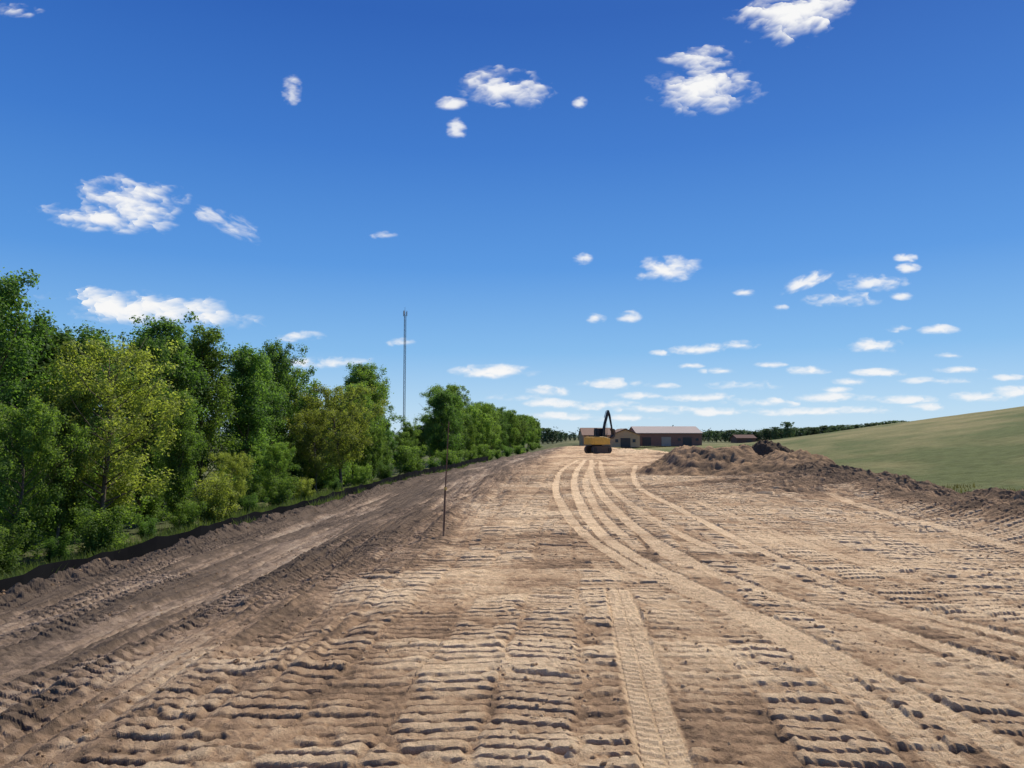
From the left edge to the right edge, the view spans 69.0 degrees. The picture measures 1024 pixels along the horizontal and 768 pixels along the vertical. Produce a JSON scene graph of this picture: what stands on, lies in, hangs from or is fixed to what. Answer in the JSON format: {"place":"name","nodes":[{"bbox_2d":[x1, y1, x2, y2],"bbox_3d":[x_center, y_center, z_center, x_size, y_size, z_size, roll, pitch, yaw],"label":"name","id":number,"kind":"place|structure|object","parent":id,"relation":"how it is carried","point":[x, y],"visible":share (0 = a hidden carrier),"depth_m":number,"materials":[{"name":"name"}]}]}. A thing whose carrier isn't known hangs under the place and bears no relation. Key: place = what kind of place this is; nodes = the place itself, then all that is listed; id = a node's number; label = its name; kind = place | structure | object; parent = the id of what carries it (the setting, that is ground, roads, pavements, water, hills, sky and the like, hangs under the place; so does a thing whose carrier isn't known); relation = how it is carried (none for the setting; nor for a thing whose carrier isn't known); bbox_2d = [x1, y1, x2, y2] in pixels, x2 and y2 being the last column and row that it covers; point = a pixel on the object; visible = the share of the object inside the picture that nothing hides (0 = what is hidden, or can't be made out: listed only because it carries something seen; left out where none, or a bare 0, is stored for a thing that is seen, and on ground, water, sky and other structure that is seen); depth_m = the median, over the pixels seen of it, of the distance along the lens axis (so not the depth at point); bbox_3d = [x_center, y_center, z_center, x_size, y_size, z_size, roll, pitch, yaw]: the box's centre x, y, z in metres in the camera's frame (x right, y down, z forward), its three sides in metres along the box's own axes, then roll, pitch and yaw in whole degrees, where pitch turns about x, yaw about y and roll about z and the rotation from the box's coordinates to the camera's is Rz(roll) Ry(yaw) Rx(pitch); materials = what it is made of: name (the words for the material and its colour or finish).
{"place":"outdoors","nodes":[
{"label":"outdoors","id":0,"kind":"place"},
{"bbox_2d":[59,211,163,231],"bbox_3d":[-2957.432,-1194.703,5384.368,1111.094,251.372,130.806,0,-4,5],"label":"cloud","id":1,"kind":"structure","parent":0,"point":[101,218],"depth_m":5348.23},
{"bbox_2d":[83,178,167,217],"bbox_3d":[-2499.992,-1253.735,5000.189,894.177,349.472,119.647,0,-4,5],"label":"cloud","id":2,"kind":"structure","parent":0,"point":[133,205],"depth_m":4975.75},
{"bbox_2d":[77,287,226,323],"bbox_3d":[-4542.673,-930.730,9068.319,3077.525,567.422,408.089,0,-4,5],"label":"cloud","id":3,"kind":"structure","parent":0,"point":[113,306],"depth_m":8960.96,"materials":[{"name":"white"}]},
{"bbox_2d":[0,460,486,579],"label":"grass","id":4,"kind":"structure","parent":0,"point":[172,530],"depth_m":25.32,"materials":[{"name":"green plant"}]},
{"bbox_2d":[2,435,762,567],"bbox_3d":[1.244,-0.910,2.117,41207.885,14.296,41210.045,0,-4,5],"label":"ground","id":5,"kind":"structure","parent":0,"point":[134,533],"depth_m":37.57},
{"bbox_2d":[0,516,47,576],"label":"shrub","id":6,"kind":"object","parent":5,"relation":"on","point":[9,559],"visible":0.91,"depth_m":17.25,"materials":[{"name":"green plant"}]},
{"bbox_2d":[0,267,75,515],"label":"deciduous tree","id":7,"kind":"object","parent":5,"relation":"on","point":[10,294],"visible":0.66,"depth_m":20.68,"materials":[{"name":"green plant"}]},
{"bbox_2d":[0,464,94,556],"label":"undergrowth bush","id":8,"kind":"object","parent":5,"relation":"on","point":[29,543],"visible":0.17,"depth_m":21.30,"materials":[{"name":"green plant"}]},
{"bbox_2d":[0,397,94,550],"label":"deciduous tree","id":9,"kind":"object","parent":5,"relation":"on","point":[30,421],"visible":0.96,"depth_m":18.42,"materials":[{"name":"green plant"}]},
{"bbox_2d":[0,316,96,548],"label":"deciduous tree","id":10,"kind":"object","parent":5,"relation":"on","point":[44,361],"visible":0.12,"depth_m":23.50,"materials":[{"name":"green plant"}]},
{"bbox_2d":[40,529,81,562],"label":"shrub","id":11,"kind":"object","parent":5,"relation":"on","point":[54,548],"visible":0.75,"depth_m":19.25,"materials":[{"name":"green plant"}]},
{"bbox_2d":[23,383,100,542],"bbox_3d":[-12.846,2.454,21.167,2.058,5.017,2.473,3,-5,-39],"label":"deciduous tree","id":12,"kind":"object","parent":5,"relation":"on","point":[79,460],"visible":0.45,"depth_m":21.04,"materials":[{"name":"green plant"}]},
{"bbox_2d":[34,465,121,543],"bbox_3d":[-14.442,3.841,24.356,2.448,2.779,3.141,0,-4,0],"label":"undergrowth bush","id":13,"kind":"object","parent":5,"relation":"on","point":[73,524],"visible":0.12,"depth_m":23.90,"materials":[{"name":"green plant"}]},
{"bbox_2d":[30,320,143,537],"bbox_3d":[-15.034,1.599,25.928,4.176,7.610,4.141,0,-4,-7],"label":"deciduous tree","id":14,"kind":"object","parent":5,"relation":"on","point":[83,338],"visible":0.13,"depth_m":25.84,"materials":[{"name":"green plant"}]},
{"bbox_2d":[58,502,134,556],"bbox_3d":[-10.754,3.946,19.627,1.587,1.717,1.839,-3,-5,38],"label":"shrub","id":15,"kind":"object","parent":5,"relation":"on","point":[104,536],"visible":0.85,"depth_m":19.41,"materials":[{"name":"green plant"}]},
{"bbox_2d":[9,336,196,526],"bbox_3d":[-11.784,1.745,21.798,4.768,6.432,4.524,0,-4,6],"label":"deciduous tree","id":16,"kind":"object","parent":5,"relation":"on","point":[130,465],"visible":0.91,"depth_m":21.75,"materials":[{"name":"green plant"}]},
{"bbox_2d":[84,466,154,533],"bbox_3d":[-14.337,4.125,26.805,2.737,2.732,3.170,2,-4,-23],"label":"undergrowth bush","id":17,"kind":"object","parent":5,"relation":"on","point":[130,518],"visible":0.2,"depth_m":26.55,"materials":[{"name":"green plant"}]},
{"bbox_2d":[133,513,159,541],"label":"shrub","id":18,"kind":"object","parent":5,"relation":"on","point":[150,527],"visible":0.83,"depth_m":23.43,"materials":[{"name":"green plant"}]},
{"bbox_2d":[112,332,186,526],"bbox_3d":[-14.389,1.689,29.044,3.073,7.766,3.004,2,-4,-21],"label":"deciduous tree","id":19,"kind":"object","parent":5,"relation":"on","point":[153,352],"visible":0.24,"depth_m":28.90,"materials":[{"name":"green plant"}]},
{"bbox_2d":[126,481,173,523],"bbox_3d":[-14.150,4.705,29.285,1.872,1.868,2.168,0,-4,-4],"label":"undergrowth bush","id":20,"kind":"object","parent":5,"relation":"on","point":[153,508],"visible":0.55,"depth_m":28.91,"materials":[{"name":"green plant"}]},
{"bbox_2d":[108,308,215,518],"bbox_3d":[-15.008,1.285,31.748,4.736,9.006,4.630,1,-4,-8],"label":"deciduous tree","id":21,"kind":"object","parent":5,"relation":"on","point":[181,359],"visible":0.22,"depth_m":31.80,"materials":[{"name":"green plant"}]},
{"bbox_2d":[154,388,207,522],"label":"deciduous tree","id":22,"kind":"object","parent":5,"relation":"on","point":[179,491],"visible":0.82,"depth_m":27.07,"materials":[{"name":"green plant"}]},
{"bbox_2d":[163,499,208,529],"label":"shrub","id":23,"kind":"object","parent":5,"relation":"on","point":[189,510],"visible":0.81,"depth_m":25.64,"materials":[{"name":"green plant"}]},
{"bbox_2d":[171,322,245,501],"bbox_3d":[-14.627,1.528,34.681,4.274,8.849,4.399,3,-5,-37],"label":"deciduous tree","id":24,"kind":"object","parent":5,"relation":"on","point":[213,423],"visible":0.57,"depth_m":34.40,"materials":[{"name":"green plant"}]},
{"bbox_2d":[184,472,239,522],"bbox_3d":[-10.918,4.255,27.266,1.886,2.041,1.690,0,-4,-6],"label":"shrub","id":25,"kind":"object","parent":5,"relation":"on","point":[215,509],"visible":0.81,"depth_m":27.06,"materials":[{"name":"green plant"}]},
{"bbox_2d":[201,451,255,510],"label":"deciduous tree","id":26,"kind":"object","parent":5,"relation":"on","point":[234,461],"visible":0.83,"depth_m":28.65,"materials":[{"name":"green plant"}]},
{"bbox_2d":[207,463,263,508],"bbox_3d":[-12.635,4.659,34.303,2.684,2.375,2.092,0,-4,-4],"label":"undergrowth bush","id":27,"kind":"object","parent":5,"relation":"on","point":[247,479],"visible":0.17,"depth_m":34.03,"materials":[{"name":"green plant"}]},
{"bbox_2d":[0,456,487,592],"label":"silt fence","id":28,"kind":"object","parent":5,"relation":"on","point":[45,571],"visible":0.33,"depth_m":19.14,"materials":[{"name":"fabric"}]},
{"bbox_2d":[213,339,285,502],"bbox_3d":[-13.607,1.915,37.918,3.953,8.451,3.864,1,-4,-16],"label":"deciduous tree","id":29,"kind":"object","parent":5,"relation":"on","point":[242,373],"visible":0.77,"depth_m":37.55,"materials":[{"name":"green plant"}]},
{"bbox_2d":[234,466,271,503],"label":"undergrowth bush","id":30,"kind":"object","parent":5,"relation":"on","point":[259,488],"visible":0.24,"depth_m":36.67,"materials":[{"name":"green plant"}]},
{"bbox_2d":[239,492,269,512],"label":"shrub","id":31,"kind":"object","parent":5,"relation":"on","point":[250,503],"visible":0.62,"depth_m":30.72,"materials":[{"name":"green plant"}]},
{"bbox_2d":[223,351,292,481],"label":"deciduous tree","id":32,"kind":"object","parent":5,"relation":"on","point":[275,410],"visible":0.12,"depth_m":40.86,"materials":[{"name":"green plant"}]},
{"bbox_2d":[249,441,300,496],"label":"deciduous tree","id":33,"kind":"object","parent":5,"relation":"on","point":[278,450],"visible":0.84,"depth_m":35.07,"materials":[{"name":"green plant"}]},
{"bbox_2d":[219,366,339,470],"bbox_3d":[-17.425,3.161,54.053,8.225,8.793,7.413,-3,-5,40],"label":"deciduous tree","id":34,"kind":"object","parent":5,"relation":"on","point":[299,377],"visible":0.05,"depth_m":53.77,"materials":[{"name":"green plant"}]},
{"bbox_2d":[258,474,301,506],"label":"shrub","id":35,"kind":"object","parent":5,"relation":"on","point":[279,497],"visible":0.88,"depth_m":33.35,"materials":[{"name":"green plant"}]},
{"bbox_2d":[263,456,309,495],"bbox_3d":[-12.514,4.968,41.716,2.469,2.803,3.168,1,-4,-12],"label":"undergrowth bush","id":36,"kind":"object","parent":5,"relation":"on","point":[294,473],"visible":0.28,"depth_m":41.77,"materials":[{"name":"green plant"}]},
{"bbox_2d":[256,339,317,471],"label":"deciduous tree","id":37,"kind":"object","parent":5,"relation":"on","point":[282,364],"visible":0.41,"depth_m":44.05,"materials":[{"name":"green plant"}]},
{"bbox_2d":[292,477,316,500],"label":"shrub","id":38,"kind":"object","parent":5,"relation":"on","point":[301,492],"visible":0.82,"depth_m":36.21,"materials":[{"name":"green plant"}]},
{"bbox_2d":[292,391,332,474],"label":"deciduous tree","id":39,"kind":"object","parent":5,"relation":"on","point":[313,395],"visible":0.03,"depth_m":46.94,"materials":[{"name":"green plant"}]},
{"bbox_2d":[291,455,336,490],"bbox_3d":[-11.847,5.335,44.404,2.928,2.523,2.528,-4,-6,45],"label":"undergrowth bush","id":40,"kind":"object","parent":5,"relation":"on","point":[320,484],"visible":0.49,"depth_m":44.17,"materials":[{"name":"green plant"}]},
{"bbox_2d":[282,408,355,493],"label":"deciduous tree","id":41,"kind":"object","parent":5,"relation":"on","point":[306,452],"visible":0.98,"depth_m":41.82,"materials":[{"name":"green plant"}]},
{"bbox_2d":[283,383,390,488],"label":"deciduous tree","id":42,"kind":"object","parent":5,"relation":"on","point":[343,450],"visible":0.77,"depth_m":44.34,"materials":[{"name":"green plant"}]},
{"bbox_2d":[325,456,354,486],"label":"undergrowth bush","id":43,"kind":"object","parent":5,"relation":"on","point":[345,471],"visible":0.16,"depth_m":49.58,"materials":[{"name":"green plant"}]},
{"bbox_2d":[334,382,383,479],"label":"deciduous tree","id":44,"kind":"object","parent":5,"relation":"on","point":[367,406],"visible":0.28,"depth_m":53.74,"materials":[{"name":"green plant"}]},
{"bbox_2d":[346,463,372,486],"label":"shrub","id":45,"kind":"object","parent":5,"relation":"on","point":[359,473],"visible":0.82,"depth_m":45.30,"materials":[{"name":"green plant"}]},
{"bbox_2d":[318,384,407,423],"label":"deciduous tree","id":46,"kind":"object","parent":5,"relation":"on","point":[399,418],"visible":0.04,"depth_m":78.36,"materials":[{"name":"green plant"}]},
{"bbox_2d":[342,359,390,445],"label":"deciduous tree","id":47,"kind":"object","parent":5,"relation":"on","point":[353,374],"visible":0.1,"depth_m":61.72,"materials":[{"name":"green plant"}]},
{"bbox_2d":[342,362,391,434],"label":"deciduous tree","id":48,"kind":"object","parent":5,"relation":"on","point":[364,379],"visible":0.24,"depth_m":60.39,"materials":[{"name":"green plant"}]},
{"bbox_2d":[360,427,387,480],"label":"deciduous tree","id":49,"kind":"object","parent":5,"relation":"on","point":[376,434],"visible":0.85,"depth_m":53.48,"materials":[{"name":"green plant"}]},
{"bbox_2d":[374,460,394,479],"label":"shrub","id":50,"kind":"object","parent":5,"relation":"on","point":[384,471],"visible":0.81,"depth_m":50.68,"materials":[{"name":"green plant"}]},
{"bbox_2d":[382,418,398,465],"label":"deciduous tree","id":51,"kind":"object","parent":5,"relation":"on","point":[390,439],"visible":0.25,"depth_m":68.86,"materials":[{"name":"green plant"}]},
{"bbox_2d":[389,431,412,473],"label":"deciduous tree","id":52,"kind":"object","parent":5,"relation":"on","point":[401,438],"visible":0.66,"depth_m":72.64,"materials":[{"name":"green plant"}]},
{"bbox_2d":[403,310,406,426],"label":"radio mast","id":53,"kind":"object","parent":5,"relation":"on","point":[404,369],"visible":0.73,"depth_m":228.68,"materials":[{"name":"metal"}]},
{"bbox_2d":[400,422,421,453],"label":"deciduous tree","id":54,"kind":"object","parent":5,"relation":"on","point":[409,427],"visible":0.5,"depth_m":77.02,"materials":[{"name":"green plant"}]},
{"bbox_2d":[388,442,437,474],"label":"shrub","id":55,"kind":"object","parent":5,"relation":"on","point":[410,462],"visible":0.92,"depth_m":62.19,"materials":[{"name":"green plant"}]},
{"bbox_2d":[407,424,430,458],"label":"deciduous tree","id":56,"kind":"object","parent":5,"relation":"on","point":[422,437],"visible":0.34,"depth_m":81.14,"materials":[{"name":"green plant"}]},
{"bbox_2d":[422,413,438,459],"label":"deciduous tree","id":57,"kind":"object","parent":5,"relation":"on","point":[428,434],"visible":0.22,"depth_m":89.84,"materials":[{"name":"green plant"}]},
{"bbox_2d":[421,387,457,465],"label":"deciduous tree","id":58,"kind":"object","parent":5,"relation":"on","point":[438,402],"visible":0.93,"depth_m":82.75,"materials":[{"name":"green plant"}]},
{"bbox_2d":[415,383,471,440],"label":"deciduous tree","id":59,"kind":"object","parent":5,"relation":"on","point":[453,389],"visible":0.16,"depth_m":99.69,"materials":[{"name":"green plant"}]},
{"bbox_2d":[435,449,462,465],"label":"shrub","id":60,"kind":"object","parent":5,"relation":"on","point":[449,460],"visible":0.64,"depth_m":78.39,"materials":[{"name":"green plant"}]},
{"bbox_2d":[432,389,470,456],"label":"deciduous tree","id":61,"kind":"object","parent":5,"relation":"on","point":[459,421],"visible":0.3,"depth_m":94.53,"materials":[{"name":"green plant"}]},
{"bbox_2d":[455,395,472,455],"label":"deciduous tree","id":62,"kind":"object","parent":5,"relation":"on","point":[466,424],"visible":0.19,"depth_m":109.12,"materials":[{"name":"green plant"}]},
{"bbox_2d":[461,411,477,460],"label":"deciduous tree","id":63,"kind":"object","parent":5,"relation":"on","point":[470,437],"visible":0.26,"depth_m":114.17,"materials":[{"name":"green plant"}]},
{"bbox_2d":[464,405,490,456],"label":"deciduous tree","id":64,"kind":"object","parent":5,"relation":"on","point":[475,413],"visible":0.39,"depth_m":119.20,"materials":[{"name":"green plant"}]},
{"bbox_2d":[465,401,496,448],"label":"deciduous tree","id":65,"kind":"object","parent":5,"relation":"on","point":[487,426],"visible":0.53,"depth_m":124.35,"materials":[{"name":"green plant"}]},
{"bbox_2d":[471,442,493,459],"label":"shrub","id":66,"kind":"object","parent":5,"relation":"on","point":[482,452],"visible":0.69,"depth_m":106.37,"materials":[{"name":"green plant"}]},
{"bbox_2d":[487,410,502,450],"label":"deciduous tree","id":67,"kind":"object","parent":5,"relation":"on","point":[495,440],"visible":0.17,"depth_m":147.40,"materials":[{"name":"green plant"}]},
{"bbox_2d":[503,409,520,446],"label":"deciduous tree","id":68,"kind":"object","parent":5,"relation":"on","point":[512,429],"visible":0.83,"depth_m":179.94,"materials":[{"name":"green plant"}]},
{"bbox_2d":[578,428,610,445],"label":"long building","id":69,"kind":"structure","parent":5,"relation":"on","point":[584,432],"depth_m":217.95,"materials":[{"name":"beige brick"}]},
{"bbox_2d":[604,428,640,446],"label":"tan building","id":70,"kind":"structure","parent":5,"relation":"on","point":[624,437],"depth_m":198.12,"materials":[{"name":"beige brick"}]},
{"bbox_2d":[629,426,702,445],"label":"warehouse","id":71,"kind":"structure","parent":5,"relation":"on","point":[670,435],"depth_m":205.20,"materials":[{"name":"grey brick"}]},
{"bbox_2d":[780,422,794,437],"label":"deciduous tree","id":72,"kind":"object","parent":5,"relation":"on","point":[786,426],"visible":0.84,"depth_m":329.60,"materials":[{"name":"green plant"}]},
{"bbox_2d":[441,97,464,108],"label":"cloud","id":73,"kind":"structure","parent":0,"point":[452,103],"depth_m":3689.01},
{"bbox_2d":[459,364,518,377],"bbox_3d":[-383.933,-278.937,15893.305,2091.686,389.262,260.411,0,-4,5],"label":"cloud","id":74,"kind":"structure","parent":0,"point":[500,370],"depth_m":15814.16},
{"bbox_2d":[467,72,543,98],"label":"cloud","id":75,"kind":"structure","parent":0,"point":[494,88],"depth_m":3549.13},
{"bbox_2d":[0,446,1023,767],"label":"dirt road","id":76,"kind":"structure","parent":0,"point":[842,558],"depth_m":6.76,"materials":[{"name":"soil"}]},
{"bbox_2d":[443,421,448,535],"bbox_3d":[-1.161,1.700,13.012,0.114,2.096,0.056,-2,-5,31],"label":"survey stake","id":77,"kind":"object","parent":76,"relation":"on","point":[445,488],"visible":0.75,"depth_m":12.99,"materials":[{"name":"brown wood"}]},
{"bbox_2d":[0,463,1023,766],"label":"dirt clods","id":78,"kind":"object","parent":76,"relation":"on","point":[602,763],"visible":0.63,"depth_m":6.47,"materials":[{"name":"soil"}]},
{"bbox_2d":[584,410,615,453],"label":"excavator","id":79,"kind":"object","parent":76,"relation":"on","point":[598,440],"visible":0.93,"depth_m":78.50,"materials":[{"name":"metal"}]},
{"bbox_2d":[611,449,667,453],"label":"dirt mound","id":80,"kind":"object","parent":76,"relation":"on","point":[637,451],"visible":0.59,"depth_m":82.13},
{"bbox_2d":[636,444,762,475],"bbox_3d":[8.258,3.408,32.351,6.502,1.608,7.869,0,-4,5],"label":"dirt mound","id":81,"kind":"object","parent":76,"relation":"on","point":[687,460],"visible":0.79,"depth_m":30.77,"materials":[{"name":"soil"}]},
{"bbox_2d":[739,440,794,455],"bbox_3d":[11.322,3.522,33.135,4.853,2.104,3.395,0,-4,5],"label":"topsoil heap","id":82,"kind":"object","parent":76,"relation":"on","point":[763,447],"visible":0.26,"depth_m":32.55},
{"bbox_2d":[704,449,836,475],"bbox_3d":[10.688,3.498,29.659,7.399,1.897,7.277,0,-4,5],"label":"dirt mound","id":83,"kind":"object","parent":76,"relation":"on","point":[779,460],"visible":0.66,"depth_m":27.97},
{"bbox_2d":[0,0,1023,434],"label":"sky","id":84,"kind":"structure","parent":0,"point":[872,136],"materials":[{"name":"blue"}]},
{"bbox_2d":[526,398,564,405],"bbox_3d":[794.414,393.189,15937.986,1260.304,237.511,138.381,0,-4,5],"label":"cloud","id":85,"kind":"structure","parent":0,"point":[550,401],"depth_m":15898.30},
{"bbox_2d":[540,412,580,419],"bbox_3d":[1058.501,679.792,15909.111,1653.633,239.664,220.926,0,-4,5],"label":"cloud","id":86,"kind":"structure","parent":0,"point":[561,415],"depth_m":15845.25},
{"bbox_2d":[591,378,625,387],"bbox_3d":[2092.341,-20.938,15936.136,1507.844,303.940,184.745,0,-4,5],"label":"cloud","id":87,"kind":"structure","parent":0,"point":[615,382],"depth_m":15883.90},
{"bbox_2d":[646,259,693,278],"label":"cloud","id":88,"kind":"structure","parent":0,"point":[671,270],"depth_m":6886.25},
{"bbox_2d":[668,45,723,67],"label":"cloud","id":89,"kind":"structure","parent":0,"point":[696,60],"depth_m":3308.55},
{"bbox_2d":[678,344,717,352],"bbox_3d":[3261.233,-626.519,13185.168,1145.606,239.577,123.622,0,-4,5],"label":"cloud","id":90,"kind":"structure","parent":0,"point":[702,349],"depth_m":13142.78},
{"bbox_2d":[678,394,723,400],"bbox_3d":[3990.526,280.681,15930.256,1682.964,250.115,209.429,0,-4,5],"label":"cloud","id":91,"kind":"structure","parent":0,"point":[704,398],"depth_m":15862.57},
{"bbox_2d":[668,70,745,109],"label":"cloud","id":92,"kind":"structure","parent":0,"point":[703,85],"depth_m":3557.88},
{"bbox_2d":[694,408,733,415],"bbox_3d":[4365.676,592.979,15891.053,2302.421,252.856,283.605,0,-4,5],"label":"cloud","id":93,"kind":"structure","parent":0,"point":[708,412],"depth_m":15814.79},
{"bbox_2d":[743,0,848,40],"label":"cloud","id":94,"kind":"structure","parent":0,"point":[800,14],"depth_m":3038.19,"materials":[{"name":"white"}]},
{"bbox_2d":[767,408,837,414],"bbox_3d":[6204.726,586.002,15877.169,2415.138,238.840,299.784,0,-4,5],"label":"cloud","id":95,"kind":"structure","parent":0,"point":[800,411],"depth_m":15810.24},
{"bbox_2d":[790,273,827,289],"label":"cloud","id":96,"kind":"structure","parent":0,"point":[812,280],"depth_m":7449.26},
{"bbox_2d":[614,406,1023,492],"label":"grass hill","id":97,"kind":"structure","parent":0,"point":[983,450],"depth_m":47.89,"materials":[{"name":"plant"}]},
{"bbox_2d":[730,435,755,442],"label":"barn","id":98,"kind":"structure","parent":97,"relation":"on","point":[742,438],"depth_m":270.40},
{"bbox_2d":[804,393,848,400],"bbox_3d":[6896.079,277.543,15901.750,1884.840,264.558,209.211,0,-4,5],"label":"cloud","id":99,"kind":"structure","parent":0,"point":[831,396],"depth_m":15843.81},
{"bbox_2d":[852,368,895,375],"bbox_3d":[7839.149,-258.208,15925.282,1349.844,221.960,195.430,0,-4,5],"label":"cloud","id":100,"kind":"structure","parent":0,"point":[876,371],"depth_m":15869.32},
{"bbox_2d":[857,340,890,349],"bbox_3d":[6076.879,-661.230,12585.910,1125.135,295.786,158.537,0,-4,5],"label":"cloud","id":101,"kind":"structure","parent":0,"point":[868,344],"depth_m":12538.23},
{"bbox_2d":[859,279,894,287],"bbox_3d":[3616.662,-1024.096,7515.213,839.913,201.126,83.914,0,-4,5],"label":"cloud","id":102,"kind":"structure","parent":0,"point":[868,283],"depth_m":7489.90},
{"bbox_2d":[888,396,928,403],"bbox_3d":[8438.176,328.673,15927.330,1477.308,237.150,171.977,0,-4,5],"label":"cloud","id":103,"kind":"structure","parent":0,"point":[907,400],"depth_m":15873.96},
{"bbox_2d":[923,324,955,331],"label":"cloud","id":104,"kind":"structure","parent":0,"point":[942,328],"depth_m":10695.53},
{"bbox_2d":[961,394,1013,399],"bbox_3d":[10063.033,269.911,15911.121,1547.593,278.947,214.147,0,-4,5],"label":"cloud","id":105,"kind":"structure","parent":0,"point":[974,397],"depth_m":15863.81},
{"bbox_2d":[1000,386,1023,395],"bbox_3d":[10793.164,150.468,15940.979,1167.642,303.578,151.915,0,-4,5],"label":"cloud","id":106,"kind":"structure","parent":0,"point":[1011,391],"depth_m":15901.88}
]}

